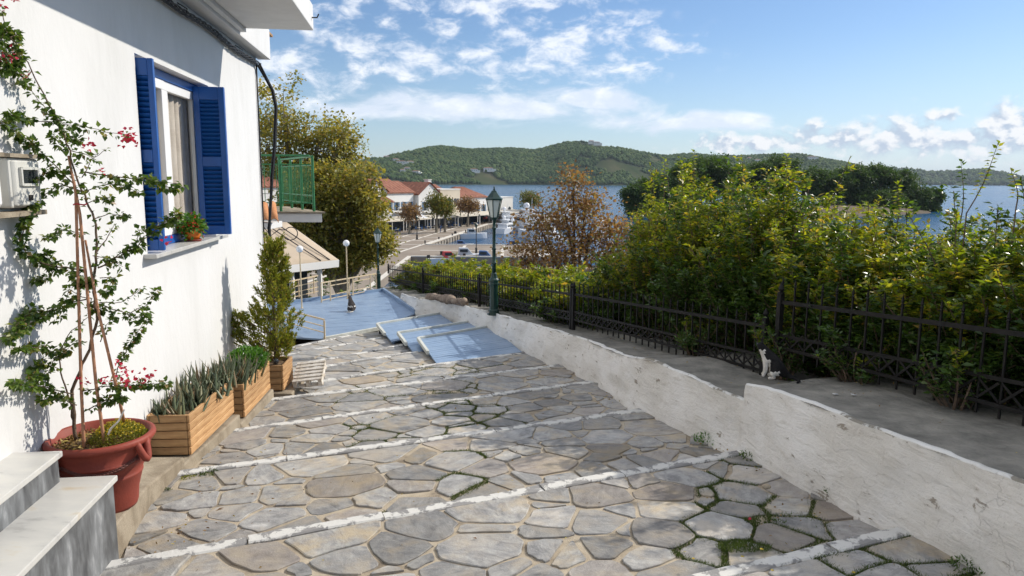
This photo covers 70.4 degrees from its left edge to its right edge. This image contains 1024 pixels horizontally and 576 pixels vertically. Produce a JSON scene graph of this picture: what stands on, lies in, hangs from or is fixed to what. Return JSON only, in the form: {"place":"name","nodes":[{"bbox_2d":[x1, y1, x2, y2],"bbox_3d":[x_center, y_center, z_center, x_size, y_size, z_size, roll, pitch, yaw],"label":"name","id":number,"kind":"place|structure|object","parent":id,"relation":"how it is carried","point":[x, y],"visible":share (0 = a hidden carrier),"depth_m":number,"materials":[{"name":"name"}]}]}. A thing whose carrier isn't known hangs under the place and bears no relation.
{"place":"outdoors","nodes":[
{"label":"outdoors","id":0,"kind":"place"},
{"bbox_2d":[261,154,324,221],"bbox_3d":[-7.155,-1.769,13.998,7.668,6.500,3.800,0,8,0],"label":"balcony","id":1,"kind":"structure","parent":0,"point":[290,214],"depth_m":12.96,"materials":[{"name":"green paint"}]},
{"bbox_2d":[263,201,281,228],"bbox_3d":[-4.326,-1.219,12.079,0.970,0.430,0.806,-1,9,-9],"label":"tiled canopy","id":2,"kind":"object","parent":1,"relation":"attached to","point":[277,223],"visible":0.23,"depth_m":12.03,"materials":[{"name":"orange tile"}]},
{"bbox_2d":[271,339,318,350],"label":"terrain","id":3,"kind":"structure","parent":0,"point":[299,341],"depth_m":14.98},
{"bbox_2d":[0,0,318,477],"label":"white house","id":4,"kind":"structure","parent":3,"relation":"on","point":[176,91],"depth_m":5.70,"materials":[{"name":"paint"}]},
{"bbox_2d":[0,153,41,207],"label":"meter box","id":5,"kind":"object","parent":4,"relation":"attached to","point":[19,173],"visible":0.92,"depth_m":3.79,"materials":[{"name":"plastic"}]},
{"bbox_2d":[154,68,205,243],"bbox_3d":[-3.228,-1.191,6.677,0.161,1.547,2.009,-1,9,-7],"label":"window","id":6,"kind":"structure","parent":4,"relation":"in","point":[173,93],"depth_m":7.12,"materials":[{"name":"white"}]},
{"bbox_2d":[183,229,201,240],"bbox_3d":[-3.076,-0.514,6.983,0.174,0.120,0.174,0,8,0],"label":"flower pot","id":7,"kind":"object","parent":4,"relation":"on","point":[196,235],"visible":0.58,"depth_m":6.93,"materials":[{"name":"orange ceramic"}]},
{"bbox_2d":[175,211,208,240],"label":"potted flowers","id":8,"kind":"object","parent":7,"relation":"in","point":[188,222],"visible":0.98,"depth_m":6.88,"materials":[{"name":"green plant"}]},
{"bbox_2d":[161,0,277,243],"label":"cable bundle","id":9,"kind":"object","parent":4,"relation":"attached to","point":[209,28],"visible":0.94,"depth_m":9.91,"materials":[{"name":"grey"}]},
{"bbox_2d":[264,222,338,301],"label":"taverna","id":10,"kind":"structure","parent":3,"relation":"on","point":[315,256],"depth_m":19.47,"materials":[{"name":"paint"}]},
{"bbox_2d":[258,69,376,194],"bbox_3d":[-9.837,-2.097,34.155,7.261,15.670,4.582,0,8,0],"label":"plane tree","id":11,"kind":"object","parent":3,"relation":"on","point":[341,135],"visible":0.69,"depth_m":32.90,"materials":[{"name":"green plant"}]},
{"bbox_2d":[263,155,401,293],"bbox_3d":[-7.510,-0.681,30.261,6.145,9.575,4.399,0,8,0],"label":"plane tree","id":12,"kind":"object","parent":3,"relation":"on","point":[350,208],"visible":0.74,"depth_m":29.33,"materials":[{"name":"green plant"}]},
{"bbox_2d":[389,260,432,290],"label":"shrub","id":13,"kind":"object","parent":3,"relation":"on","point":[405,265],"visible":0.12,"depth_m":20.87,"materials":[{"name":"green plant"}]},
{"bbox_2d":[410,252,467,293],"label":"shrub","id":14,"kind":"object","parent":3,"relation":"on","point":[427,261],"visible":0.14,"depth_m":18.80,"materials":[{"name":"green plant"}]},
{"bbox_2d":[427,257,503,294],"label":"shrub","id":15,"kind":"object","parent":3,"relation":"on","point":[468,269],"visible":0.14,"depth_m":16.88,"materials":[{"name":"green plant"}]},
{"bbox_2d":[456,257,526,303],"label":"shrub","id":16,"kind":"object","parent":3,"relation":"on","point":[486,268],"visible":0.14,"depth_m":15.02,"materials":[{"name":"green plant"}]},
{"bbox_2d":[485,262,577,313],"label":"shrub","id":17,"kind":"object","parent":3,"relation":"on","point":[533,274],"visible":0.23,"depth_m":12.95,"materials":[{"name":"green plant"}]},
{"bbox_2d":[517,260,600,315],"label":"shrub","id":18,"kind":"object","parent":3,"relation":"on","point":[558,280],"visible":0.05,"depth_m":12.26,"materials":[{"name":"green plant"}]},
{"bbox_2d":[489,159,637,281],"bbox_3d":[1.791,-0.603,22.031,5.059,6.583,2.871,0,8,0],"label":"russet tree","id":19,"kind":"object","parent":3,"relation":"on","point":[587,205],"visible":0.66,"depth_m":21.72,"materials":[{"name":"brown plant"}]},
{"bbox_2d":[527,262,624,325],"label":"shrub","id":20,"kind":"object","parent":3,"relation":"on","point":[569,272],"visible":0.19,"depth_m":10.99,"materials":[{"name":"green plant"}]},
{"bbox_2d":[564,240,644,334],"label":"shrub","id":21,"kind":"object","parent":3,"relation":"on","point":[606,272],"visible":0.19,"depth_m":10.14,"materials":[{"name":"green plant"}]},
{"bbox_2d":[600,182,708,340],"bbox_3d":[2.026,-0.178,9.539,1.736,2.421,1.680,0,8,0],"label":"shrub","id":22,"kind":"object","parent":3,"relation":"on","point":[641,279],"visible":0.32,"depth_m":9.43,"materials":[{"name":"green plant"}]},
{"bbox_2d":[621,156,738,263],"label":"shrub","id":23,"kind":"object","parent":3,"relation":"on","point":[650,224],"visible":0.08,"depth_m":9.96,"materials":[{"name":"green plant"}]},
{"bbox_2d":[366,286,1023,575],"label":"white wall","id":24,"kind":"structure","parent":3,"relation":"on","point":[917,466],"depth_m":4.85,"materials":[{"name":"paint"}]},
{"bbox_2d":[387,264,423,293],"bbox_3d":[-2.950,-0.328,19.804,0.056,0.970,4.156,-3,9,-21],"label":"iron fence","id":25,"kind":"object","parent":24,"relation":"on","point":[400,280],"visible":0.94,"depth_m":19.43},
{"bbox_2d":[425,293,468,305],"bbox_3d":[-1.359,0.232,14.834,0.202,0.344,1.959,-4,10,-28],"label":"rock","id":26,"kind":"object","parent":24,"relation":"on","point":[448,299],"visible":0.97,"depth_m":14.59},
{"bbox_2d":[424,269,480,306],"bbox_3d":[-1.392,-0.100,15.828,0.056,0.978,4.235,-3,9,-21],"label":"iron fence","id":27,"kind":"object","parent":24,"relation":"on","point":[478,294],"visible":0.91,"depth_m":15.33,"materials":[{"name":"metal"}]},
{"bbox_2d":[486,186,502,315],"bbox_3d":[-0.305,-0.630,12.280,0.308,2.201,0.267,-3,9,-21],"label":"street lamp","id":28,"kind":"object","parent":24,"relation":"on","point":[494,200],"visible":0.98,"depth_m":12.25,"materials":[{"name":"metal"}]},
{"bbox_2d":[481,275,572,329],"bbox_3d":[0.124,0.121,11.967,0.056,0.951,3.919,-3,9,-21],"label":"iron fence","id":29,"kind":"object","parent":24,"relation":"on","point":[564,293],"visible":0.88,"depth_m":11.56,"materials":[{"name":"metal"}]},
{"bbox_2d":[571,282,769,374],"bbox_3d":[1.563,0.417,8.317,0.056,1.030,3.906,-3,9,-21],"label":"iron fence","id":30,"kind":"object","parent":24,"relation":"on","point":[574,312],"visible":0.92,"depth_m":7.97,"materials":[{"name":"metal"}]},
{"bbox_2d":[668,314,723,355],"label":"shrub","id":31,"kind":"object","parent":24,"relation":"on","point":[689,340],"visible":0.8,"depth_m":7.59,"materials":[{"name":"green plant"}]},
{"bbox_2d":[753,337,800,382],"bbox_3d":[2.123,0.560,5.770,0.368,0.332,0.165,8,11,40],"label":"cat","id":32,"kind":"object","parent":24,"relation":"on","point":[773,361],"visible":1,"depth_m":5.75},
{"bbox_2d":[748,312,813,380],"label":"shrub","id":33,"kind":"object","parent":24,"relation":"on","point":[785,355],"visible":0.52,"depth_m":6.32,"materials":[{"name":"green plant"}]},
{"bbox_2d":[810,329,901,383],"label":"shrub","id":34,"kind":"object","parent":24,"relation":"on","point":[844,374],"visible":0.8,"depth_m":5.62,"materials":[{"name":"green plant"}]},
{"bbox_2d":[774,277,1023,425],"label":"iron fence","id":35,"kind":"object","parent":24,"relation":"on","point":[940,323],"visible":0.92,"depth_m":5.18,"materials":[{"name":"metal"}]},
{"bbox_2d":[910,331,1020,410],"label":"shrub","id":36,"kind":"object","parent":24,"relation":"on","point":[962,403],"visible":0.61,"depth_m":4.80,"materials":[{"name":"green plant"}]},
{"bbox_2d":[637,171,788,350],"bbox_3d":[2.381,-0.144,8.485,1.789,2.428,1.799,0,8,0],"label":"shrub","id":37,"kind":"object","parent":3,"relation":"on","point":[681,284],"visible":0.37,"depth_m":8.37,"materials":[{"name":"green plant"}]},
{"bbox_2d":[668,160,782,290],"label":"shrub","id":38,"kind":"object","parent":3,"relation":"on","point":[698,191],"visible":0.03,"depth_m":9.16,"materials":[{"name":"green plant"}]},
{"bbox_2d":[682,167,850,352],"bbox_3d":[2.712,-0.121,7.603,1.862,2.290,1.871,0,8,0],"label":"shrub","id":39,"kind":"object","parent":3,"relation":"on","point":[735,266],"visible":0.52,"depth_m":7.36,"materials":[{"name":"green plant"}]},
{"bbox_2d":[695,153,856,314],"bbox_3d":[3.058,-0.111,8.230,1.848,2.818,1.789,0,8,0],"label":"shrub","id":40,"kind":"object","parent":3,"relation":"on","point":[765,191],"visible":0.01,"depth_m":8.02,"materials":[{"name":"green plant"}]},
{"bbox_2d":[739,193,886,349],"bbox_3d":[3.367,0.172,7.340,1.940,2.245,1.816,-6,11,-38],"label":"shrub","id":41,"kind":"object","parent":3,"relation":"on","point":[817,221],"visible":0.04,"depth_m":6.81,"materials":[{"name":"green plant"}]},
{"bbox_2d":[729,195,915,376],"bbox_3d":[3.046,0.093,6.794,1.874,1.997,1.874,0,8,0],"label":"shrub","id":42,"kind":"object","parent":3,"relation":"on","point":[790,269],"visible":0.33,"depth_m":6.48,"materials":[{"name":"green plant"}]},
{"bbox_2d":[791,217,1003,383],"bbox_3d":[3.297,0.227,6.016,1.884,1.635,1.737,0,8,0],"label":"shrub","id":43,"kind":"object","parent":3,"relation":"on","point":[874,324],"visible":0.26,"depth_m":5.91,"materials":[{"name":"green plant"}]},
{"bbox_2d":[961,140,1004,258],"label":"sprig","id":44,"kind":"object","parent":43,"relation":"on","point":[989,169],"visible":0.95,"depth_m":5.43,"materials":[{"name":"green plant"}]},
{"bbox_2d":[851,195,982,375],"bbox_3d":[3.639,0.282,6.502,1.621,2.203,1.779,0,8,0],"label":"shrub","id":45,"kind":"object","parent":3,"relation":"on","point":[923,234],"visible":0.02,"depth_m":6.35,"materials":[{"name":"green plant"}]},
{"bbox_2d":[858,207,1023,407],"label":"shrub","id":46,"kind":"object","parent":3,"relation":"on","point":[982,297],"visible":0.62,"depth_m":5.12,"materials":[{"name":"green plant"}]},
{"bbox_2d":[866,184,1023,399],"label":"shrub","id":47,"kind":"object","parent":3,"relation":"on","point":[1018,230],"visible":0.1,"depth_m":5.58,"materials":[{"name":"green plant"}]},
{"bbox_2d":[951,177,1023,405],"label":"shrub","id":48,"kind":"object","parent":3,"relation":"on","point":[1020,322],"visible":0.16,"depth_m":4.86,"materials":[{"name":"green plant"}]},
{"bbox_2d":[970,248,1023,404],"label":"shrub","id":49,"kind":"object","parent":3,"relation":"on","point":[1012,287],"visible":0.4,"depth_m":4.66,"materials":[{"name":"green plant"}]},
{"bbox_2d":[382,181,415,217],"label":"quay house","id":50,"kind":"structure","parent":0,"point":[400,193],"depth_m":163.17,"materials":[{"name":"paint"}]},
{"bbox_2d":[401,179,441,227],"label":"quay house","id":51,"kind":"structure","parent":0,"point":[421,189],"depth_m":169.47,"materials":[{"name":"paint"}]},
{"bbox_2d":[307,214,558,297],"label":"quay","id":52,"kind":"structure","parent":0,"point":[411,248],"depth_m":113.99,"materials":[{"name":"beige"}]},
{"bbox_2d":[392,201,423,233],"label":"quay tree","id":53,"kind":"object","parent":52,"relation":"on","point":[408,212],"visible":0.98,"depth_m":146.50,"materials":[{"name":"brown plant"}]},
{"bbox_2d":[421,189,451,232],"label":"quay tree","id":54,"kind":"object","parent":52,"relation":"on","point":[436,204],"visible":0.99,"depth_m":150.45,"materials":[{"name":"green plant"}]},
{"bbox_2d":[453,194,483,226],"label":"quay tree","id":55,"kind":"object","parent":52,"relation":"on","point":[468,205],"visible":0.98,"depth_m":170.27,"materials":[{"name":"brown plant"}]},
{"bbox_2d":[449,187,487,223],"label":"quay house","id":56,"kind":"structure","parent":52,"relation":"on","point":[480,197],"depth_m":190.54,"materials":[{"name":"tile"}]},
{"bbox_2d":[100,331,978,575],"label":"street","id":57,"kind":"structure","parent":0,"point":[337,520],"depth_m":4.93,"materials":[{"name":"grey stone"}]},
{"bbox_2d":[0,451,118,575],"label":"marble steps","id":58,"kind":"structure","parent":57,"relation":"on","point":[52,523],"depth_m":3.59,"materials":[{"name":"stone"}]},
{"bbox_2d":[116,457,184,558],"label":"concrete plinth","id":59,"kind":"structure","parent":57,"relation":"on","point":[159,475],"depth_m":4.89,"materials":[{"name":"concrete"}]},
{"bbox_2d":[41,418,155,513],"bbox_3d":[-2.457,1.089,4.359,0.598,0.455,0.598,-3,9,-22],"label":"terracotta pot","id":60,"kind":"object","parent":59,"relation":"on","point":[123,462],"visible":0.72,"depth_m":4.22,"materials":[{"name":"red"}]},
{"bbox_2d":[67,156,85,447],"bbox_3d":[-2.481,0.113,4.139,0.077,1.711,0.066,0,8,0],"label":"bamboo cane","id":61,"kind":"object","parent":60,"relation":"in","point":[79,325],"visible":0.84,"depth_m":4.16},
{"bbox_2d":[74,181,106,445],"bbox_3d":[-2.421,0.172,4.170,0.078,1.554,0.023,3,9,14],"label":"bamboo cane","id":62,"kind":"object","parent":60,"relation":"in","point":[90,319],"visible":0.85,"depth_m":4.17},
{"bbox_2d":[0,0,188,439],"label":"bougainvillea","id":63,"kind":"object","parent":60,"relation":"in","point":[14,69],"visible":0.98,"depth_m":4.08,"materials":[{"name":"green plant"}]},
{"bbox_2d":[52,427,142,449],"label":"leaf litter","id":64,"kind":"object","parent":60,"relation":"on","point":[73,442],"visible":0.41,"depth_m":4.32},
{"bbox_2d":[84,240,124,423],"bbox_3d":[-2.363,0.277,4.253,0.124,1.129,0.146,0,8,0],"label":"bamboo cane","id":65,"kind":"object","parent":60,"relation":"in","point":[103,332],"visible":0.78,"depth_m":4.17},
{"bbox_2d":[88,418,148,446],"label":"yellow flowering plant","id":66,"kind":"object","parent":60,"relation":"in","point":[135,427],"visible":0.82,"depth_m":4.32,"materials":[{"name":"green plant"}]},
{"bbox_2d":[152,415,240,468],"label":"concrete plinth","id":67,"kind":"structure","parent":57,"relation":"on","point":[225,429],"depth_m":6.21,"materials":[{"name":"concrete"}]},
{"bbox_2d":[146,379,233,454],"bbox_3d":[-2.766,1.097,6.311,0.340,0.330,1.080,0,8,-3],"label":"wooden planter","id":68,"kind":"object","parent":67,"relation":"on","point":[191,432],"visible":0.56,"depth_m":5.81,"materials":[{"name":"brown wood"}]},
{"bbox_2d":[151,389,193,422],"bbox_3d":[-2.782,0.939,5.889,0.339,0.235,0.299,-6,10,-35],"label":"aloe","id":69,"kind":"object","parent":68,"relation":"on","point":[163,408],"visible":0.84,"depth_m":5.90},
{"bbox_2d":[163,370,205,405],"bbox_3d":[-2.828,0.869,6.208,0.395,0.280,0.324,0,8,0],"label":"aloe","id":70,"kind":"object","parent":68,"relation":"in","point":[181,384],"visible":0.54,"depth_m":6.24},
{"bbox_2d":[176,379,210,411],"bbox_3d":[-2.711,0.889,6.158,0.250,0.256,0.391,-7,11,-40],"label":"aloe","id":71,"kind":"object","parent":68,"relation":"in","point":[197,400],"visible":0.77,"depth_m":6.09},
{"bbox_2d":[184,359,230,389],"bbox_3d":[-2.787,0.788,6.656,0.370,0.308,0.403,5,10,29],"label":"aloe","id":72,"kind":"object","parent":68,"relation":"in","point":[201,372],"visible":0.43,"depth_m":6.62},
{"bbox_2d":[186,364,234,399],"bbox_3d":[-2.700,0.821,6.427,0.376,0.312,0.352,0,8,0],"label":"aloe","id":73,"kind":"object","parent":68,"relation":"on","point":[214,387],"visible":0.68,"depth_m":6.43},
{"bbox_2d":[203,358,238,392],"bbox_3d":[-2.663,0.804,6.649,0.344,0.280,0.383,-4,10,-28],"label":"aloe","id":74,"kind":"object","parent":68,"relation":"on","point":[234,381],"visible":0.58,"depth_m":6.69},
{"bbox_2d":[240,389,273,427],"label":"concrete plinth","id":75,"kind":"structure","parent":57,"relation":"on","point":[264,401],"depth_m":7.51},
{"bbox_2d":[232,361,270,416],"bbox_3d":[-2.825,1.030,7.540,0.364,0.330,1.000,0,8,-5],"label":"wooden planter","id":76,"kind":"object","parent":75,"relation":"on","point":[248,399],"visible":0.46,"depth_m":7.31,"materials":[{"name":"brown wood"}]},
{"bbox_2d":[211,355,258,390],"bbox_3d":[-2.728,0.815,7.146,0.463,0.343,0.350,-1,9,-12],"label":"aloe","id":77,"kind":"object","parent":76,"relation":"on","point":[240,379],"visible":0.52,"depth_m":7.17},
{"bbox_2d":[225,344,270,369],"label":"green bush","id":78,"kind":"object","parent":76,"relation":"in","point":[248,351],"visible":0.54,"depth_m":7.66,"materials":[{"name":"green plant"}]},
{"bbox_2d":[273,380,304,396],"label":"concrete plinth","id":79,"kind":"structure","parent":57,"relation":"on","point":[289,390],"depth_m":8.39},
{"bbox_2d":[266,356,292,389],"bbox_3d":[-2.799,1.002,8.542,0.324,0.296,0.460,0,8,-3],"label":"wooden planter","id":80,"kind":"object","parent":79,"relation":"on","point":[281,374],"visible":0.45,"depth_m":8.35,"materials":[{"name":"brown wood"}]},
{"bbox_2d":[230,232,306,364],"bbox_3d":[-2.858,0.137,8.448,0.938,1.612,0.605,0,8,0],"label":"thuja","id":81,"kind":"object","parent":80,"relation":"on","point":[277,338],"visible":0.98,"depth_m":8.37,"materials":[{"name":"green plant"}]},
{"bbox_2d":[292,359,326,387],"bbox_3d":[-2.411,1.026,8.657,0.349,0.262,0.419,-1,9,-7],"label":"pallet","id":82,"kind":"object","parent":79,"relation":"on","point":[301,369],"visible":1,"depth_m":8.59,"materials":[{"name":"white wood"}]},
{"bbox_2d":[267,288,414,339],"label":"blue deck","id":83,"kind":"structure","parent":57,"relation":"on","point":[373,307],"depth_m":15.78,"materials":[{"name":"paint"}]},
{"bbox_2d":[320,273,376,302],"bbox_3d":[-4.000,-0.019,17.928,0.036,0.485,2.062,5,10,28],"label":"railing","id":84,"kind":"object","parent":83,"relation":"on","point":[353,290],"visible":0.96,"depth_m":17.88,"materials":[{"name":"metal"}]},
{"bbox_2d":[376,312,452,343],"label":"platform","id":85,"kind":"structure","parent":57,"relation":"on","point":[389,329],"depth_m":13.95,"materials":[{"name":"blue paint"}]},
{"bbox_2d":[397,320,474,351],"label":"platform","id":86,"kind":"structure","parent":57,"relation":"on","point":[408,338],"depth_m":12.68,"materials":[{"name":"blue paint"}]},
{"bbox_2d":[417,325,521,362],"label":"platform","id":87,"kind":"structure","parent":57,"relation":"on","point":[474,342],"depth_m":11.32,"materials":[{"name":"blue paint"}]},
{"bbox_2d":[129,323,1016,570],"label":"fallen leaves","id":88,"kind":"object","parent":57,"relation":"on","point":[512,480],"visible":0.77,"depth_m":5.10,"materials":[{"name":"brown plant"}]},
{"bbox_2d":[333,363,980,575],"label":"moss","id":89,"kind":"object","parent":57,"relation":"on","point":[734,542],"visible":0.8,"depth_m":4.42,"materials":[{"name":"green plant"}]},
{"bbox_2d":[380,143,766,184],"bbox_3d":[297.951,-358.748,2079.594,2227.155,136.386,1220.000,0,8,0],"label":"hill","id":90,"kind":"structure","parent":0,"point":[612,165],"depth_m":2052.94,"materials":[{"name":"plant"}]},
{"bbox_2d":[262,140,868,185],"bbox_3d":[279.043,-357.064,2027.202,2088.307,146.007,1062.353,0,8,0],"label":"hill woods","id":91,"kind":"object","parent":90,"relation":"on","point":[441,164],"visible":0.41,"depth_m":2102.61,"materials":[{"name":"plant"}]},
{"bbox_2d":[256,0,1023,175],"label":"sky","id":92,"kind":"structure","parent":0,"point":[928,85],"materials":[{"name":"blue"}]},
{"bbox_2d":[384,185,1023,286],"bbox_3d":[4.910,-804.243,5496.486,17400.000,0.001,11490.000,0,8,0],"label":"sea","id":93,"kind":"structure","parent":0,"point":[995,195],"depth_m":389.49,"materials":[{"name":"liquid"}]},
{"bbox_2d":[644,203,930,216],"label":"island","id":94,"kind":"structure","parent":0,"point":[850,209],"depth_m":272.25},
{"bbox_2d":[616,183,653,215],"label":"pine tree","id":95,"kind":"object","parent":94,"relation":"on","point":[633,193],"visible":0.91,"depth_m":247.30,"materials":[{"name":"green plant"}]},
{"bbox_2d":[633,175,669,214],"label":"pine tree","id":96,"kind":"object","parent":94,"relation":"on","point":[659,193],"visible":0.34,"depth_m":250.25,"materials":[{"name":"green plant"}]},
{"bbox_2d":[666,157,709,203],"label":"pine tree","id":97,"kind":"object","parent":94,"relation":"on","point":[676,168],"visible":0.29,"depth_m":262.08,"materials":[{"name":"green plant"}]},
{"bbox_2d":[690,152,732,203],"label":"pine tree","id":98,"kind":"object","parent":94,"relation":"on","point":[712,163],"visible":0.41,"depth_m":268.46,"materials":[{"name":"green plant"}]},
{"bbox_2d":[713,160,755,203],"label":"pine tree","id":99,"kind":"object","parent":94,"relation":"on","point":[723,173],"visible":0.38,"depth_m":264.70,"materials":[{"name":"green plant"}]},
{"bbox_2d":[745,160,775,198],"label":"pine tree","id":100,"kind":"object","parent":94,"relation":"on","point":[760,173],"visible":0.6,"depth_m":277.91,"materials":[{"name":"green plant"}]},
{"bbox_2d":[763,153,804,196],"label":"pine tree","id":101,"kind":"object","parent":94,"relation":"on","point":[777,162],"visible":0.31,"depth_m":282.49,"materials":[{"name":"green plant"}]},
{"bbox_2d":[795,165,830,198],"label":"pine tree","id":102,"kind":"object","parent":94,"relation":"on","point":[819,177],"visible":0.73,"depth_m":282.91,"materials":[{"name":"green plant"}]},
{"bbox_2d":[819,167,859,204],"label":"pine tree","id":103,"kind":"object","parent":94,"relation":"on","point":[847,181],"visible":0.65,"depth_m":284.54,"materials":[{"name":"green plant"}]},
{"bbox_2d":[829,162,879,204],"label":"pine tree","id":104,"kind":"object","parent":94,"relation":"on","point":[866,177],"visible":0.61,"depth_m":288.53,"materials":[{"name":"green plant"}]},
{"bbox_2d":[843,186,892,206],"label":"pine tree","id":105,"kind":"object","parent":94,"relation":"on","point":[871,196],"visible":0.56,"depth_m":285.48,"materials":[{"name":"green plant"}]},
{"bbox_2d":[859,160,904,189],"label":"pine tree","id":106,"kind":"object","parent":94,"relation":"on","point":[890,175],"visible":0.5,"depth_m":292.06,"materials":[{"name":"green plant"}]},
{"bbox_2d":[888,168,926,208],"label":"pine tree","id":107,"kind":"object","parent":94,"relation":"on","point":[909,179],"visible":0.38,"depth_m":298.43,"materials":[{"name":"green plant"}]},
{"bbox_2d":[905,183,934,210],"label":"pine tree","id":108,"kind":"object","parent":94,"relation":"on","point":[926,194],"visible":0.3,"depth_m":301.69,"materials":[{"name":"green plant"}]},
{"bbox_2d":[920,185,950,211],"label":"pine tree","id":109,"kind":"object","parent":94,"relation":"on","point":[935,203],"visible":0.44,"depth_m":306.38,"materials":[{"name":"green plant"}]},
{"bbox_2d":[921,176,1022,185],"bbox_3d":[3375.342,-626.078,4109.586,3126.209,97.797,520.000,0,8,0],"label":"hill","id":110,"kind":"structure","parent":0,"point":[960,182],"depth_m":3898.80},
{"bbox_2d":[886,166,1023,184],"bbox_3d":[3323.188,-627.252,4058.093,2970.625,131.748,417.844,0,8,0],"label":"hill woods","id":111,"kind":"object","parent":110,"relation":"on","point":[942,177],"visible":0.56,"depth_m":3990.33,"materials":[{"name":"plant"}]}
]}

